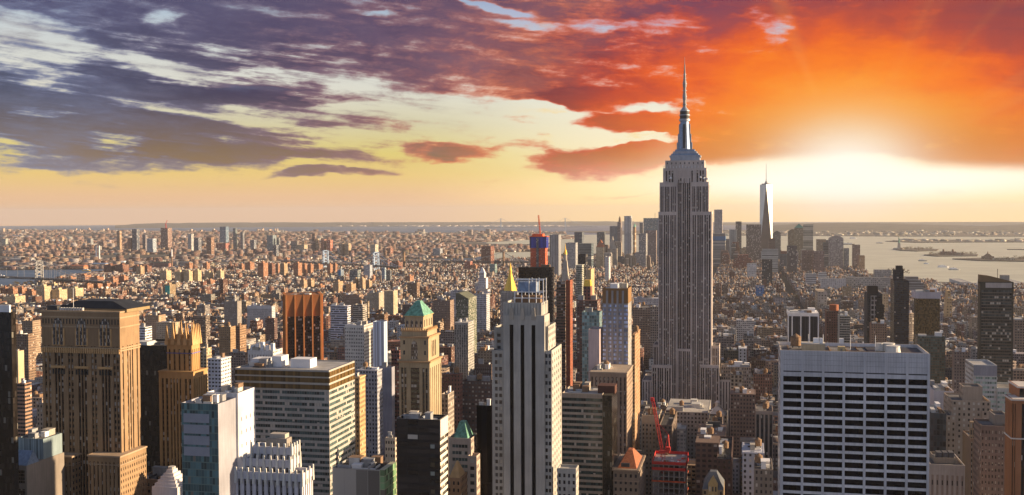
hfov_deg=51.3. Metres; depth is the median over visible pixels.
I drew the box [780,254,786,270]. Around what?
downtown block
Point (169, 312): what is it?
row building
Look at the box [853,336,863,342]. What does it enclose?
loft building
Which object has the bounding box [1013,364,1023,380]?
loft building
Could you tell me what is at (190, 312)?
row building
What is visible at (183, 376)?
office tower
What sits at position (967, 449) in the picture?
office block
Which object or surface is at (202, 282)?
loft building
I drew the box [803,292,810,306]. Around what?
loft building
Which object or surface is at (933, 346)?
office tower
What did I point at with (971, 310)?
row building
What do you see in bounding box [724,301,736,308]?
loft building
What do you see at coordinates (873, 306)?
office tower
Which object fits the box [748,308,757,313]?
loft building
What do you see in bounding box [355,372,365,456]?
office block
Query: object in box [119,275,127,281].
apartment slab
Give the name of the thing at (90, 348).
office tower
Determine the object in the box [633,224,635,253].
office tower
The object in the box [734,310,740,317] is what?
loft building
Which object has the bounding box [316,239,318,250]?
tower
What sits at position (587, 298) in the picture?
apartment tower
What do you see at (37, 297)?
loft building
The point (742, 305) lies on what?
loft building
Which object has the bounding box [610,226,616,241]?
office tower
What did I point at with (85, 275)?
apartment slab
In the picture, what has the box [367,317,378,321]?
loft building
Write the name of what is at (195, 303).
loft building
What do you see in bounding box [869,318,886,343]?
apartment tower
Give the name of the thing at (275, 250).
tower
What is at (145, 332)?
apartment tower
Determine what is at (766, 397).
loft building
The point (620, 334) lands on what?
window
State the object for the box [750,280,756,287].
loft building
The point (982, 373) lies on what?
office block
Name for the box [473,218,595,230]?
suspension bridge
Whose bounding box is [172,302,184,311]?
row building
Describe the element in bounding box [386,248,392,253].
tower
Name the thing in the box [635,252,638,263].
downtown block
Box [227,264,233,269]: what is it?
apartment slab
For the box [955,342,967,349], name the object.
loft building
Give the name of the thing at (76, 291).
apartment slab
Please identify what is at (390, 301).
apartment tower
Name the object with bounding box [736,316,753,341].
office block
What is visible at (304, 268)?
apartment slab
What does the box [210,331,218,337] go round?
row building
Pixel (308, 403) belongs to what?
office block
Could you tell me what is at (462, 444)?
office tower
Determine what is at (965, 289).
loft building
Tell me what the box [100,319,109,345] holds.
arched window
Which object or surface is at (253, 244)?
tower
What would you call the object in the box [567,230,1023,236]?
shore
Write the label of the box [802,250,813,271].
office block
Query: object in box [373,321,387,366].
office block
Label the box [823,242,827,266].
office tower
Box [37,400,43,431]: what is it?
apartment block
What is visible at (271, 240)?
tower
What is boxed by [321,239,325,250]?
tower
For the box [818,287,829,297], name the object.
loft building
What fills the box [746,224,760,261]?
office tower
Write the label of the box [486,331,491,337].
row building
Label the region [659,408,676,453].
office block
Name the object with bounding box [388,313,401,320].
loft building
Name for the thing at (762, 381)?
loft building
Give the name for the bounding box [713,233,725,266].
office block
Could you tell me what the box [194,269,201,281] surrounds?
apartment slab
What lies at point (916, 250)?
island ground
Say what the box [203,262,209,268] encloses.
apartment slab
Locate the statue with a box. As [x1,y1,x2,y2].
[893,237,904,248]
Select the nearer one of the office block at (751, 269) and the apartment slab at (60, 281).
the apartment slab at (60, 281)
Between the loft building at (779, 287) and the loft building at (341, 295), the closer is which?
the loft building at (341, 295)
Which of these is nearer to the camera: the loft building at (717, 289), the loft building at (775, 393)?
the loft building at (775, 393)
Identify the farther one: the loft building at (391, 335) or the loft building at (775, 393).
the loft building at (391, 335)
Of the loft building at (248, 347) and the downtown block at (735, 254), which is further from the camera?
the downtown block at (735, 254)
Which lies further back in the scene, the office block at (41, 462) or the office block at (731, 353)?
the office block at (731, 353)
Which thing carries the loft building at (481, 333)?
on the ground at (788, 289)
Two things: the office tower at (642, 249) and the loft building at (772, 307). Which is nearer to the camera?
the loft building at (772, 307)
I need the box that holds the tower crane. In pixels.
[650,397,670,477]
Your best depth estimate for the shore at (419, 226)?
26533.82 m
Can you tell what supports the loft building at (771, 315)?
on the ground at (788, 289)
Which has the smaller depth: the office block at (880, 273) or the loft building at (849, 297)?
the loft building at (849, 297)
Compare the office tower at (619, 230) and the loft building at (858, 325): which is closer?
the loft building at (858, 325)
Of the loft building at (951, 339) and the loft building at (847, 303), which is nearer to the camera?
the loft building at (951, 339)
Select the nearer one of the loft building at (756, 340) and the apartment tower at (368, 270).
the loft building at (756, 340)
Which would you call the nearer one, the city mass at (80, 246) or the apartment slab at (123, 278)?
the apartment slab at (123, 278)
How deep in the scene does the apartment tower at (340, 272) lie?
4252.50 m
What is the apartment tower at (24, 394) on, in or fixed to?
on the ground at (788, 289)
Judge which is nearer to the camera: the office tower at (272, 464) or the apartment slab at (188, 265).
the office tower at (272, 464)
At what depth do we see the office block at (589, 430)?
710.82 m
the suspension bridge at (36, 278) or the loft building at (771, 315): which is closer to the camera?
the loft building at (771, 315)
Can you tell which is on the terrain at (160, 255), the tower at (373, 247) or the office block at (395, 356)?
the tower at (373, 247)
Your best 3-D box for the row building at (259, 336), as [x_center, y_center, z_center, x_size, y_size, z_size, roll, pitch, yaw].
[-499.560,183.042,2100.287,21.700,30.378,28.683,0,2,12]
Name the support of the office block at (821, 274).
on the ground at (788, 289)
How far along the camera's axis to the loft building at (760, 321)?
2239.78 m
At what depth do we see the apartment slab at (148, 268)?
4579.52 m
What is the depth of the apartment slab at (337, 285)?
3399.19 m
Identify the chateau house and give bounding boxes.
[702,469,723,494]
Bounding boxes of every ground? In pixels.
[28,266,957,494]
[885,239,1023,242]
[894,248,938,251]
[924,253,977,256]
[952,258,1023,261]
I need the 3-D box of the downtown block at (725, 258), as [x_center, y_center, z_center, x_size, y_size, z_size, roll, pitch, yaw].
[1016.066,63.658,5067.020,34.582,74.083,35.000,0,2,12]
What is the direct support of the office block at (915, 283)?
on the ground at (788, 289)
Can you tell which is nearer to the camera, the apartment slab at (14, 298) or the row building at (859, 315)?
the row building at (859, 315)
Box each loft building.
[32,294,41,301]
[32,391,42,407]
[46,298,61,308]
[64,299,76,304]
[98,287,102,296]
[102,286,110,297]
[118,288,126,296]
[129,287,136,295]
[171,281,179,287]
[173,299,185,305]
[174,311,184,323]
[179,295,193,305]
[191,286,201,295]
[192,299,200,308]
[197,302,209,314]
[200,280,206,286]
[201,293,214,301]
[202,289,209,293]
[208,334,218,346]
[219,278,227,296]
[224,294,238,300]
[239,298,251,313]
[241,292,247,299]
[246,344,254,351]
[250,318,262,333]
[255,340,273,344]
[272,288,280,299]
[281,286,287,292]
[297,286,304,291]
[339,291,345,301]
[362,298,368,317]
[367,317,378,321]
[375,311,387,321]
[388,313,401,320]
[388,319,398,330]
[388,332,396,340]
[388,339,399,349]
[407,281,419,298]
[424,290,430,298]
[433,292,439,298]
[436,318,443,329]
[437,293,445,298]
[437,326,454,344]
[439,344,454,361]
[441,362,454,371]
[477,329,488,339]
[477,339,493,350]
[477,345,493,362]
[490,315,500,328]
[640,400,651,406]
[653,399,667,408]
[656,404,666,416]
[688,458,694,493]
[713,301,722,318]
[714,294,724,302]
[714,315,727,325]
[715,282,720,296]
[716,323,727,333]
[720,307,733,317]
[721,284,727,293]
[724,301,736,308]
[724,328,735,340]
[725,295,735,302]
[728,317,735,326]
[729,270,734,277]
[733,341,747,361]
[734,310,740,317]
[736,289,742,302]
[737,301,745,310]
[741,311,754,318]
[743,296,753,302]
[746,302,750,310]
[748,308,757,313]
[748,355,774,374]
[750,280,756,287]
[753,336,760,345]
[753,344,767,357]
[753,368,771,403]
[755,310,764,318]
[756,318,766,325]
[756,399,777,407]
[757,324,772,337]
[757,352,774,358]
[760,392,774,401]
[764,302,768,309]
[765,310,778,318]
[769,303,781,311]
[771,344,777,355]
[773,315,780,321]
[773,325,783,336]
[773,389,776,400]
[774,296,784,303]
[776,282,782,292]
[777,336,786,341]
[781,291,786,297]
[781,306,787,319]
[787,301,796,308]
[789,272,793,283]
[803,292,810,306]
[809,296,814,306]
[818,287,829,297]
[819,302,824,310]
[822,305,828,318]
[827,300,834,304]
[834,298,840,308]
[841,298,852,308]
[842,284,851,298]
[843,296,855,300]
[844,308,854,318]
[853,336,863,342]
[855,321,862,330]
[857,297,863,308]
[940,322,947,331]
[945,377,951,386]
[947,337,958,345]
[948,324,954,333]
[950,345,961,351]
[954,298,962,302]
[955,303,961,313]
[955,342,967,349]
[957,337,976,346]
[962,302,971,308]
[962,305,967,313]
[963,285,966,293]
[964,322,968,339]
[969,313,977,338]
[970,295,977,303]
[1013,304,1023,315]
[1013,349,1023,365]
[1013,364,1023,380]
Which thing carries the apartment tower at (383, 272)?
on the ground at (788, 289)
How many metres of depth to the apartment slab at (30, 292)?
3317.59 m
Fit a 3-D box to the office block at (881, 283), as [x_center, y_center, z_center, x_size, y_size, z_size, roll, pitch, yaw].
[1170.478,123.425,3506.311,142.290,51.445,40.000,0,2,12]
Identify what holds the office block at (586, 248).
on the ground at (788, 289)
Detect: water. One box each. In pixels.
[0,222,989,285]
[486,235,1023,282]
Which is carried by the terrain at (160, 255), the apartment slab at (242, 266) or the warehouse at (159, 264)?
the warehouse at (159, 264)
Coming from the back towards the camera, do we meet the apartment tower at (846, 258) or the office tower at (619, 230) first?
the office tower at (619, 230)
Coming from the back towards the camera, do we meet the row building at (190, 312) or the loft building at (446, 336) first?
the row building at (190, 312)
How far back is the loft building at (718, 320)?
2256.85 m
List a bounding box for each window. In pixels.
[19,470,24,482]
[19,489,24,494]
[53,318,62,344]
[76,318,85,344]
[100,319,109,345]
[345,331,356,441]
[411,341,417,358]
[608,321,621,363]
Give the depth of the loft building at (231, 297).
2890.21 m
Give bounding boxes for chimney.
[171,247,172,266]
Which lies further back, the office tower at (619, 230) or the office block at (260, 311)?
the office tower at (619, 230)
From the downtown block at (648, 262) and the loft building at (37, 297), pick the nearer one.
the loft building at (37, 297)
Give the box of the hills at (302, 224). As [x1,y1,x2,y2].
[115,221,1023,227]
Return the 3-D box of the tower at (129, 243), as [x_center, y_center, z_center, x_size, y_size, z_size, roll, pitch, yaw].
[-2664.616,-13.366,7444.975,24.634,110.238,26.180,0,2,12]
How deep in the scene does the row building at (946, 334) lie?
2084.51 m
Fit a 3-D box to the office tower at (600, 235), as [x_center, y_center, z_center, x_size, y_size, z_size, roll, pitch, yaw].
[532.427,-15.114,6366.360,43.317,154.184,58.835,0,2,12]
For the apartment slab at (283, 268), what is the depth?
4350.07 m
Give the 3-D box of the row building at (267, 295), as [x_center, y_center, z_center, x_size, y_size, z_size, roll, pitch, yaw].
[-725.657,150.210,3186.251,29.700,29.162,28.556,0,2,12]
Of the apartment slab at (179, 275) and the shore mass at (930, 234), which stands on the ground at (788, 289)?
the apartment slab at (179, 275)
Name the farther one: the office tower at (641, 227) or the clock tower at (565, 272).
the office tower at (641, 227)
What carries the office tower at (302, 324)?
on the ground at (788, 289)
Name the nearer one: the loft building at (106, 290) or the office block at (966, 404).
the office block at (966, 404)
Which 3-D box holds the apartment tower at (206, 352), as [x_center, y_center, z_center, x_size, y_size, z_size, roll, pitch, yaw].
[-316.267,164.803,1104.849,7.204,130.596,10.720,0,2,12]
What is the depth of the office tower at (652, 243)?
5277.55 m
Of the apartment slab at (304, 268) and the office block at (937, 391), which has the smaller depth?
the office block at (937, 391)
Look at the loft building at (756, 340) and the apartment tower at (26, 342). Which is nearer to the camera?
the apartment tower at (26, 342)
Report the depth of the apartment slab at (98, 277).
3972.77 m
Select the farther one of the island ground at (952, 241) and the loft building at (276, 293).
the island ground at (952, 241)
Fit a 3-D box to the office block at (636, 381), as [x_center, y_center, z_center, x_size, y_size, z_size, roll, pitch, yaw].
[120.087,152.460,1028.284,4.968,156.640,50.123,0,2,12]
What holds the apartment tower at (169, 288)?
on the ground at (788, 289)
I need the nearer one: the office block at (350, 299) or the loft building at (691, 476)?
the loft building at (691, 476)
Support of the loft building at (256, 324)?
on the ground at (788, 289)
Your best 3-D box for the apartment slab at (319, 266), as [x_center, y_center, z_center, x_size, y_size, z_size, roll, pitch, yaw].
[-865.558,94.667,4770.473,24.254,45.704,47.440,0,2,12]
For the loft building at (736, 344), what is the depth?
1541.23 m
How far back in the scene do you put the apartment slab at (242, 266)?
4823.07 m
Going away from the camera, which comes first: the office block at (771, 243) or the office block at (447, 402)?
the office block at (447, 402)
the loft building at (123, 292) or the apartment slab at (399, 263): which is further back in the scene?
the apartment slab at (399, 263)
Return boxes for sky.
[0,0,1023,225]
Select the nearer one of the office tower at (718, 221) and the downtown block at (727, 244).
the office tower at (718, 221)
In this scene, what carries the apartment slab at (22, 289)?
on the ground at (788, 289)
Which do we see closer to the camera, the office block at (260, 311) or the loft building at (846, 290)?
the office block at (260, 311)
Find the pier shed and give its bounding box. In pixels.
[949,279,968,283]
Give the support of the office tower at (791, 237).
on the ground at (788, 289)
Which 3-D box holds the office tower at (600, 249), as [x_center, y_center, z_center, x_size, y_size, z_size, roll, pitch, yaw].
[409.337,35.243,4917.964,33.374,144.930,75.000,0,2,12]
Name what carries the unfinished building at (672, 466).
on the ground at (788, 289)
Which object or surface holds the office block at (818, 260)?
on the ground at (788, 289)
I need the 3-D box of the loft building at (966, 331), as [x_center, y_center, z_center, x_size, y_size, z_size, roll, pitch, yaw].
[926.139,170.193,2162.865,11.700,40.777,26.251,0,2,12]
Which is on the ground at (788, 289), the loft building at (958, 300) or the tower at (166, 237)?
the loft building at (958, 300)
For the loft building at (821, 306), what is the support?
on the ground at (788, 289)
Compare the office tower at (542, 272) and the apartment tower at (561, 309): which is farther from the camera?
the office tower at (542, 272)
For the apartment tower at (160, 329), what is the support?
on the ground at (788, 289)
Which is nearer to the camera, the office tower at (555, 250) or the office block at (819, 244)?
the office tower at (555, 250)
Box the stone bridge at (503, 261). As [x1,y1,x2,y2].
[376,251,528,266]
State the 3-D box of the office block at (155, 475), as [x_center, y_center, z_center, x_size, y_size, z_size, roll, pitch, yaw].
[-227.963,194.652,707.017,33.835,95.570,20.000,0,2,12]
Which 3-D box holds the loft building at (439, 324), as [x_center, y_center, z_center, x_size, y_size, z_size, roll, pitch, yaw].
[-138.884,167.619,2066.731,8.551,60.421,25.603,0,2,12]
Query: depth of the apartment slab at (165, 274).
4028.75 m
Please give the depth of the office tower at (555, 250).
4266.76 m
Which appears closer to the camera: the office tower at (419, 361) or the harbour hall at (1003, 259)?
the office tower at (419, 361)
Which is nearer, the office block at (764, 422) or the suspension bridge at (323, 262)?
the office block at (764, 422)
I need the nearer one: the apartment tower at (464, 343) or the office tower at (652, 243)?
the apartment tower at (464, 343)
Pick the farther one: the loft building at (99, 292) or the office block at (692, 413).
the loft building at (99, 292)
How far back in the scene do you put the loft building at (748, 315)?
2402.28 m
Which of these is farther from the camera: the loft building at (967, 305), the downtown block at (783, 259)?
the downtown block at (783, 259)
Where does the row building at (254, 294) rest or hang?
on the ground at (788, 289)
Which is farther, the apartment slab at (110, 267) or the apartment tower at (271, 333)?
the apartment slab at (110, 267)
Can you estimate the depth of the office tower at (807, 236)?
5549.89 m
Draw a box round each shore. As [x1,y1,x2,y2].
[371,225,566,226]
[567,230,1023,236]
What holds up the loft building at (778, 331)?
on the ground at (788, 289)
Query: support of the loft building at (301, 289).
on the ground at (788, 289)
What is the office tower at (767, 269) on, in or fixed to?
on the ground at (788, 289)
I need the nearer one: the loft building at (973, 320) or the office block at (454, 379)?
the office block at (454, 379)
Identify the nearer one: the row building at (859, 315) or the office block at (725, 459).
the office block at (725, 459)
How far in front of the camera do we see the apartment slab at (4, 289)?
3379.71 m
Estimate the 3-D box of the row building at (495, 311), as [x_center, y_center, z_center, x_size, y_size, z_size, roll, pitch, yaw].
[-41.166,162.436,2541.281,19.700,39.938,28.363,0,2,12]
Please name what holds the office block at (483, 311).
on the ground at (788, 289)
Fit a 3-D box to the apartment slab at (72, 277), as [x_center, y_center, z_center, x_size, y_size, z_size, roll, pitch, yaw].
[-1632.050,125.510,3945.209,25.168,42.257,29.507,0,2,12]
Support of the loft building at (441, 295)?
on the ground at (788, 289)
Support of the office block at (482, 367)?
on the ground at (788, 289)
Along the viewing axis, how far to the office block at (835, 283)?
3463.53 m
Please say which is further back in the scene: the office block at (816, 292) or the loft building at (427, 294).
the loft building at (427, 294)
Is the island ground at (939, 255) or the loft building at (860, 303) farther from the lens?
the island ground at (939, 255)
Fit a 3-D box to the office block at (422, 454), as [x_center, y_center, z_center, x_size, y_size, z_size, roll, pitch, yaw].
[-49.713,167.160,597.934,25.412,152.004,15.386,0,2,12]
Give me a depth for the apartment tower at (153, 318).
1830.76 m
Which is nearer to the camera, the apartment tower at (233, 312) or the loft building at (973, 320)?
the loft building at (973, 320)
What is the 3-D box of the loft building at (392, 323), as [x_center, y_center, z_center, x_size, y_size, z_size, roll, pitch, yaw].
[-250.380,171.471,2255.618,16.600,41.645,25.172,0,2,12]
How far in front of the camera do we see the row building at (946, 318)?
2395.38 m
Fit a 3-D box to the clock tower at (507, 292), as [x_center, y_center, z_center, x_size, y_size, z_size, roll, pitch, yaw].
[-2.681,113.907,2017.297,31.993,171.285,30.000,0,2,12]
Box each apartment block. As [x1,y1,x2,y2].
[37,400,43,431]
[755,285,763,295]
[882,293,887,312]
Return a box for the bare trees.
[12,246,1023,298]
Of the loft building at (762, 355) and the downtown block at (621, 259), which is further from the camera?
the downtown block at (621, 259)
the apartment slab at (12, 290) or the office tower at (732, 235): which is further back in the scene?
the office tower at (732, 235)
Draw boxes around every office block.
[18,427,64,494]
[147,466,181,494]
[152,465,182,494]
[235,354,354,494]
[247,303,274,327]
[330,304,350,339]
[332,455,396,494]
[343,293,362,313]
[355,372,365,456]
[356,361,382,456]
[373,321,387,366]
[378,362,394,458]
[385,431,396,486]
[391,347,399,436]
[396,410,447,494]
[402,303,412,323]
[432,296,453,329]
[441,366,462,432]
[441,386,453,475]
[448,460,466,494]
[450,288,466,315]
[463,373,491,432]
[472,291,489,330]
[474,359,491,379]
[489,264,496,272]
[562,381,616,494]
[565,242,577,268]
[579,243,593,266]
[588,327,602,380]
[589,360,632,458]
[612,447,645,494]
[632,325,639,449]
[633,301,651,369]
[634,294,657,305]
[642,406,661,494]
[650,305,657,356]
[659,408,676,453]
[666,398,710,458]
[695,422,725,494]
[707,400,727,435]
[708,410,722,426]
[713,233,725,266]
[717,333,734,356]
[717,436,732,494]
[721,359,750,388]
[724,347,738,362]
[730,367,741,388]
[730,386,755,457]
[733,254,752,268]
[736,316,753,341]
[738,343,746,363]
[742,437,763,494]
[743,331,752,357]
[747,263,755,277]
[754,453,772,494]
[755,400,772,463]
[762,249,777,271]
[768,238,774,248]
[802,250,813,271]
[805,273,815,284]
[813,251,823,271]
[815,289,823,309]
[816,239,825,250]
[817,290,826,310]
[818,272,825,282]
[820,278,845,288]
[845,277,891,292]
[873,269,891,276]
[905,276,923,290]
[929,401,945,452]
[929,450,964,494]
[930,380,953,409]
[943,383,992,460]
[944,290,951,315]
[962,421,973,494]
[965,359,1010,412]
[973,411,1004,494]
[1013,317,1023,351]
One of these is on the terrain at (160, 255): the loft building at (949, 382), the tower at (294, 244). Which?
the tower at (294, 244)
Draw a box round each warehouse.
[9,258,34,260]
[70,265,87,268]
[150,261,170,266]
[178,261,192,265]
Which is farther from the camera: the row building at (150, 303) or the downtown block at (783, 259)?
the downtown block at (783, 259)
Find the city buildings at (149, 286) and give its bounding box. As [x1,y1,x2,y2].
[0,252,1023,494]
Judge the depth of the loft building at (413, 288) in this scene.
3111.57 m
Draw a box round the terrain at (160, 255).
[0,231,573,269]
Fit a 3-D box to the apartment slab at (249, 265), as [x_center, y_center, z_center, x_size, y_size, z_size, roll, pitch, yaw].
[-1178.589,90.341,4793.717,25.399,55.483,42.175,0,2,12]
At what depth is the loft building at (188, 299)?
2920.65 m
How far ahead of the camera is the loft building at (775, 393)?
1372.51 m
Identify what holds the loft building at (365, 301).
on the ground at (788, 289)
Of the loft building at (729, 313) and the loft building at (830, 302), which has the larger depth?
the loft building at (830, 302)
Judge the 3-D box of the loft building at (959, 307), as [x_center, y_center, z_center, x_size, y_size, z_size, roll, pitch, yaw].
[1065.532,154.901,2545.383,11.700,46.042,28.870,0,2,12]
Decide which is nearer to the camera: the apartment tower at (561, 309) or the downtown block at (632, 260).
the apartment tower at (561, 309)
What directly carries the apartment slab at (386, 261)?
on the ground at (788, 289)
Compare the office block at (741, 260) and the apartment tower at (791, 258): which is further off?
the office block at (741, 260)
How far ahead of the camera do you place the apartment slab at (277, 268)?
4480.40 m
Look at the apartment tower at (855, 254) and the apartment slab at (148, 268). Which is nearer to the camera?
the apartment slab at (148, 268)
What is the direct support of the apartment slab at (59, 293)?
on the ground at (788, 289)
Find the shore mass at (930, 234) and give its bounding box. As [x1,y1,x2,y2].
[346,225,1023,241]
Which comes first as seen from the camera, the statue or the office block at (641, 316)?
the office block at (641, 316)
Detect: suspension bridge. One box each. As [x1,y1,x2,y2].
[0,260,109,284]
[280,250,401,270]
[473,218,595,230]
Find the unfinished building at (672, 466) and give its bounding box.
[652,450,687,494]
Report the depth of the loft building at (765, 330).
2080.19 m
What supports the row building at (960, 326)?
on the ground at (788, 289)
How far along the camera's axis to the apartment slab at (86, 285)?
3620.50 m
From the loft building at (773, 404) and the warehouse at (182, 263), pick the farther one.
the warehouse at (182, 263)
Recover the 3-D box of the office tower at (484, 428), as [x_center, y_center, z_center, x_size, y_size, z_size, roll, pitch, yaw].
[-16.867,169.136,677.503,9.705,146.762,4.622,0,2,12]
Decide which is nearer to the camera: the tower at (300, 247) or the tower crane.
the tower crane
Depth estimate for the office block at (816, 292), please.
2581.90 m
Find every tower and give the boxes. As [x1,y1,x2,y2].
[0,305,18,494]
[2,238,7,244]
[16,330,35,380]
[16,349,23,382]
[17,378,31,436]
[22,318,40,358]
[31,240,38,244]
[40,294,149,494]
[87,238,92,243]
[98,241,106,246]
[117,231,121,249]
[127,238,131,249]
[132,229,139,249]
[139,323,151,339]
[140,339,200,472]
[142,235,146,250]
[145,311,165,339]
[147,238,156,252]
[156,318,179,338]
[158,320,207,469]
[161,228,171,248]
[163,283,175,295]
[181,382,255,494]
[188,234,193,250]
[193,313,209,346]
[194,238,201,252]
[201,344,211,381]
[206,237,213,254]
[207,353,230,391]
[216,243,229,250]
[219,321,235,355]
[220,227,228,242]
[224,299,241,325]
[229,349,247,385]
[233,228,236,248]
[234,432,313,494]
[236,323,245,351]
[240,232,244,248]
[248,342,281,363]
[250,240,256,249]
[265,316,277,341]
[267,235,275,250]
[273,245,278,255]
[282,292,323,359]
[291,241,298,249]
[297,244,307,251]
[312,233,316,250]
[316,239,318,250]
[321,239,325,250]
[327,240,332,250]
[337,268,343,276]
[339,243,344,254]
[345,243,350,254]
[345,320,372,441]
[350,269,360,280]
[353,300,366,321]
[364,265,371,277]
[367,290,383,309]
[370,244,377,253]
[382,267,385,279]
[384,289,397,314]
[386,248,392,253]
[386,270,391,280]
[397,300,442,415]
[433,248,442,254]
[448,420,480,494]
[454,318,473,378]
[456,291,476,352]
[464,261,471,269]
[467,230,472,235]
[477,267,489,292]
[477,399,492,494]
[481,246,493,264]
[492,278,578,494]
[500,263,517,323]
[518,264,554,321]
[528,234,548,266]
[550,234,560,277]
[556,280,565,391]
[561,244,568,280]
[566,276,572,387]
[574,232,583,253]
[576,264,583,340]
[576,280,600,380]
[578,254,587,279]
[582,307,601,385]
[588,266,593,294]
[596,240,604,267]
[597,232,604,244]
[602,282,630,364]
[605,256,610,280]
[608,236,616,265]
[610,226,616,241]
[617,216,621,241]
[624,216,631,257]
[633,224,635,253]
[639,233,646,266]
[640,223,642,232]
[643,218,657,255]
[645,230,656,264]
[714,210,722,232]
[729,229,736,257]
[736,221,741,253]
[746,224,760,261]
[762,259,771,283]
[773,231,780,258]
[778,334,929,494]
[786,307,818,341]
[787,245,796,274]
[788,229,793,244]
[794,224,802,258]
[803,224,812,249]
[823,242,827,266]
[825,304,838,342]
[828,235,843,268]
[838,311,849,342]
[843,248,848,269]
[852,245,859,268]
[859,255,864,268]
[864,286,883,342]
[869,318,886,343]
[890,265,908,343]
[912,288,940,343]
[915,332,944,383]
[952,348,967,392]
[977,269,1013,381]
[1004,381,1023,494]
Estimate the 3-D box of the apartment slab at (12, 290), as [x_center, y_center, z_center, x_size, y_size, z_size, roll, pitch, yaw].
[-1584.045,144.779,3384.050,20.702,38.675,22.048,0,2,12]
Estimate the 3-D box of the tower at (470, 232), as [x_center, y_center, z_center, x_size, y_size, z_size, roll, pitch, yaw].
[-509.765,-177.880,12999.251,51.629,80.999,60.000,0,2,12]
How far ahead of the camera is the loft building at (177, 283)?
3637.21 m
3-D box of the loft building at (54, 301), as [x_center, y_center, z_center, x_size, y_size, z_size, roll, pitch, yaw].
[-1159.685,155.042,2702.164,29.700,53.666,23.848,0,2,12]
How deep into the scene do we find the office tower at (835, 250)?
4802.24 m
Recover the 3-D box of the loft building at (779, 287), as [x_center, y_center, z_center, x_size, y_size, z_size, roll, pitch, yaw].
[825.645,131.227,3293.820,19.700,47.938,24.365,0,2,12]
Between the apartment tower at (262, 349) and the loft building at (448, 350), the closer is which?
the apartment tower at (262, 349)
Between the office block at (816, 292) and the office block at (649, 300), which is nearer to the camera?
the office block at (649, 300)
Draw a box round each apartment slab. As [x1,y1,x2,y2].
[2,286,7,293]
[3,294,24,302]
[7,287,17,294]
[18,286,26,294]
[25,289,35,295]
[36,284,50,300]
[51,288,66,299]
[55,276,64,282]
[65,276,75,282]
[66,286,82,298]
[77,273,90,279]
[80,283,92,287]
[89,276,103,281]
[92,283,102,287]
[103,282,110,286]
[104,263,116,271]
[107,276,117,282]
[111,282,121,286]
[115,263,128,271]
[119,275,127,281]
[128,278,140,281]
[136,265,144,274]
[144,265,151,272]
[160,269,171,280]
[175,270,183,281]
[184,270,193,281]
[185,262,192,268]
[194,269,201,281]
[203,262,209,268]
[204,271,213,278]
[206,279,214,283]
[216,269,223,278]
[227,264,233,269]
[239,263,244,269]
[245,261,253,269]
[258,261,267,276]
[268,263,274,274]
[276,263,279,273]
[280,263,287,274]
[293,262,301,275]
[300,278,306,287]
[302,263,306,273]
[307,263,313,272]
[307,278,314,287]
[314,263,322,269]
[327,263,332,273]
[333,263,336,271]
[333,280,342,292]
[346,282,355,291]
[353,277,358,288]
[359,277,365,288]
[366,279,371,288]
[383,260,391,269]
[392,261,402,268]
[405,274,413,281]
[470,264,478,268]
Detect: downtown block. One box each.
[604,253,611,267]
[614,241,621,255]
[617,256,624,263]
[629,256,635,265]
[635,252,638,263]
[647,255,650,269]
[720,250,727,263]
[722,253,729,264]
[726,239,728,252]
[731,244,735,260]
[732,242,738,252]
[733,251,738,260]
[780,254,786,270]
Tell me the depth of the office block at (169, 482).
669.25 m
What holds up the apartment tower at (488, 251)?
on the ground at (788, 289)
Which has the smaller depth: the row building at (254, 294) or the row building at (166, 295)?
the row building at (254, 294)
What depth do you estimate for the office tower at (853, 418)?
503.70 m
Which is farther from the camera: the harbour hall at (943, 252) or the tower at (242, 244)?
the tower at (242, 244)
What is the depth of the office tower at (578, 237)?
5254.85 m
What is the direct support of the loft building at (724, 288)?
on the ground at (788, 289)
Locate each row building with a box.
[12,306,23,312]
[16,315,32,320]
[35,300,45,305]
[145,301,154,305]
[160,293,173,297]
[161,308,177,315]
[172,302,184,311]
[180,311,193,314]
[210,303,221,307]
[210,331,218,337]
[212,313,223,320]
[248,291,258,296]
[250,332,264,341]
[262,293,271,297]
[400,291,409,296]
[416,296,428,300]
[478,336,492,341]
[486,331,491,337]
[490,308,499,316]
[731,305,739,310]
[761,337,767,346]
[765,297,773,303]
[767,319,781,325]
[768,333,779,338]
[768,337,776,349]
[855,312,863,319]
[940,330,948,337]
[943,316,958,322]
[950,320,959,325]
[957,315,968,320]
[957,322,967,336]
[968,306,974,313]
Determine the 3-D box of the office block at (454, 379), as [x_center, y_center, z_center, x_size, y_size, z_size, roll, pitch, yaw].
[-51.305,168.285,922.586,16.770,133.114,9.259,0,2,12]
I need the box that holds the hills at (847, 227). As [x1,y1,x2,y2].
[772,223,1023,231]
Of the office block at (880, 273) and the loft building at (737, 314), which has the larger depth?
the office block at (880, 273)
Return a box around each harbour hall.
[940,249,955,254]
[981,252,993,258]
[992,258,1014,259]
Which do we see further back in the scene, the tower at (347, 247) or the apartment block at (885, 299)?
the tower at (347, 247)
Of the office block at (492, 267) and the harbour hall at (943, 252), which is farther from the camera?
the harbour hall at (943, 252)
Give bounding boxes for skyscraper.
[642,60,729,435]
[760,176,771,259]
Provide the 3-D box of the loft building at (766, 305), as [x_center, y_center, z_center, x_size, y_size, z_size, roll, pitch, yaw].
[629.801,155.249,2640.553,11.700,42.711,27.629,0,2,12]
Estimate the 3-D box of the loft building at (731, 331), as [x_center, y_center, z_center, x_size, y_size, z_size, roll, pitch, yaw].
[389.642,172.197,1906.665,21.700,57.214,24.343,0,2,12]
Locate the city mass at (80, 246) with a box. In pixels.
[0,229,573,269]

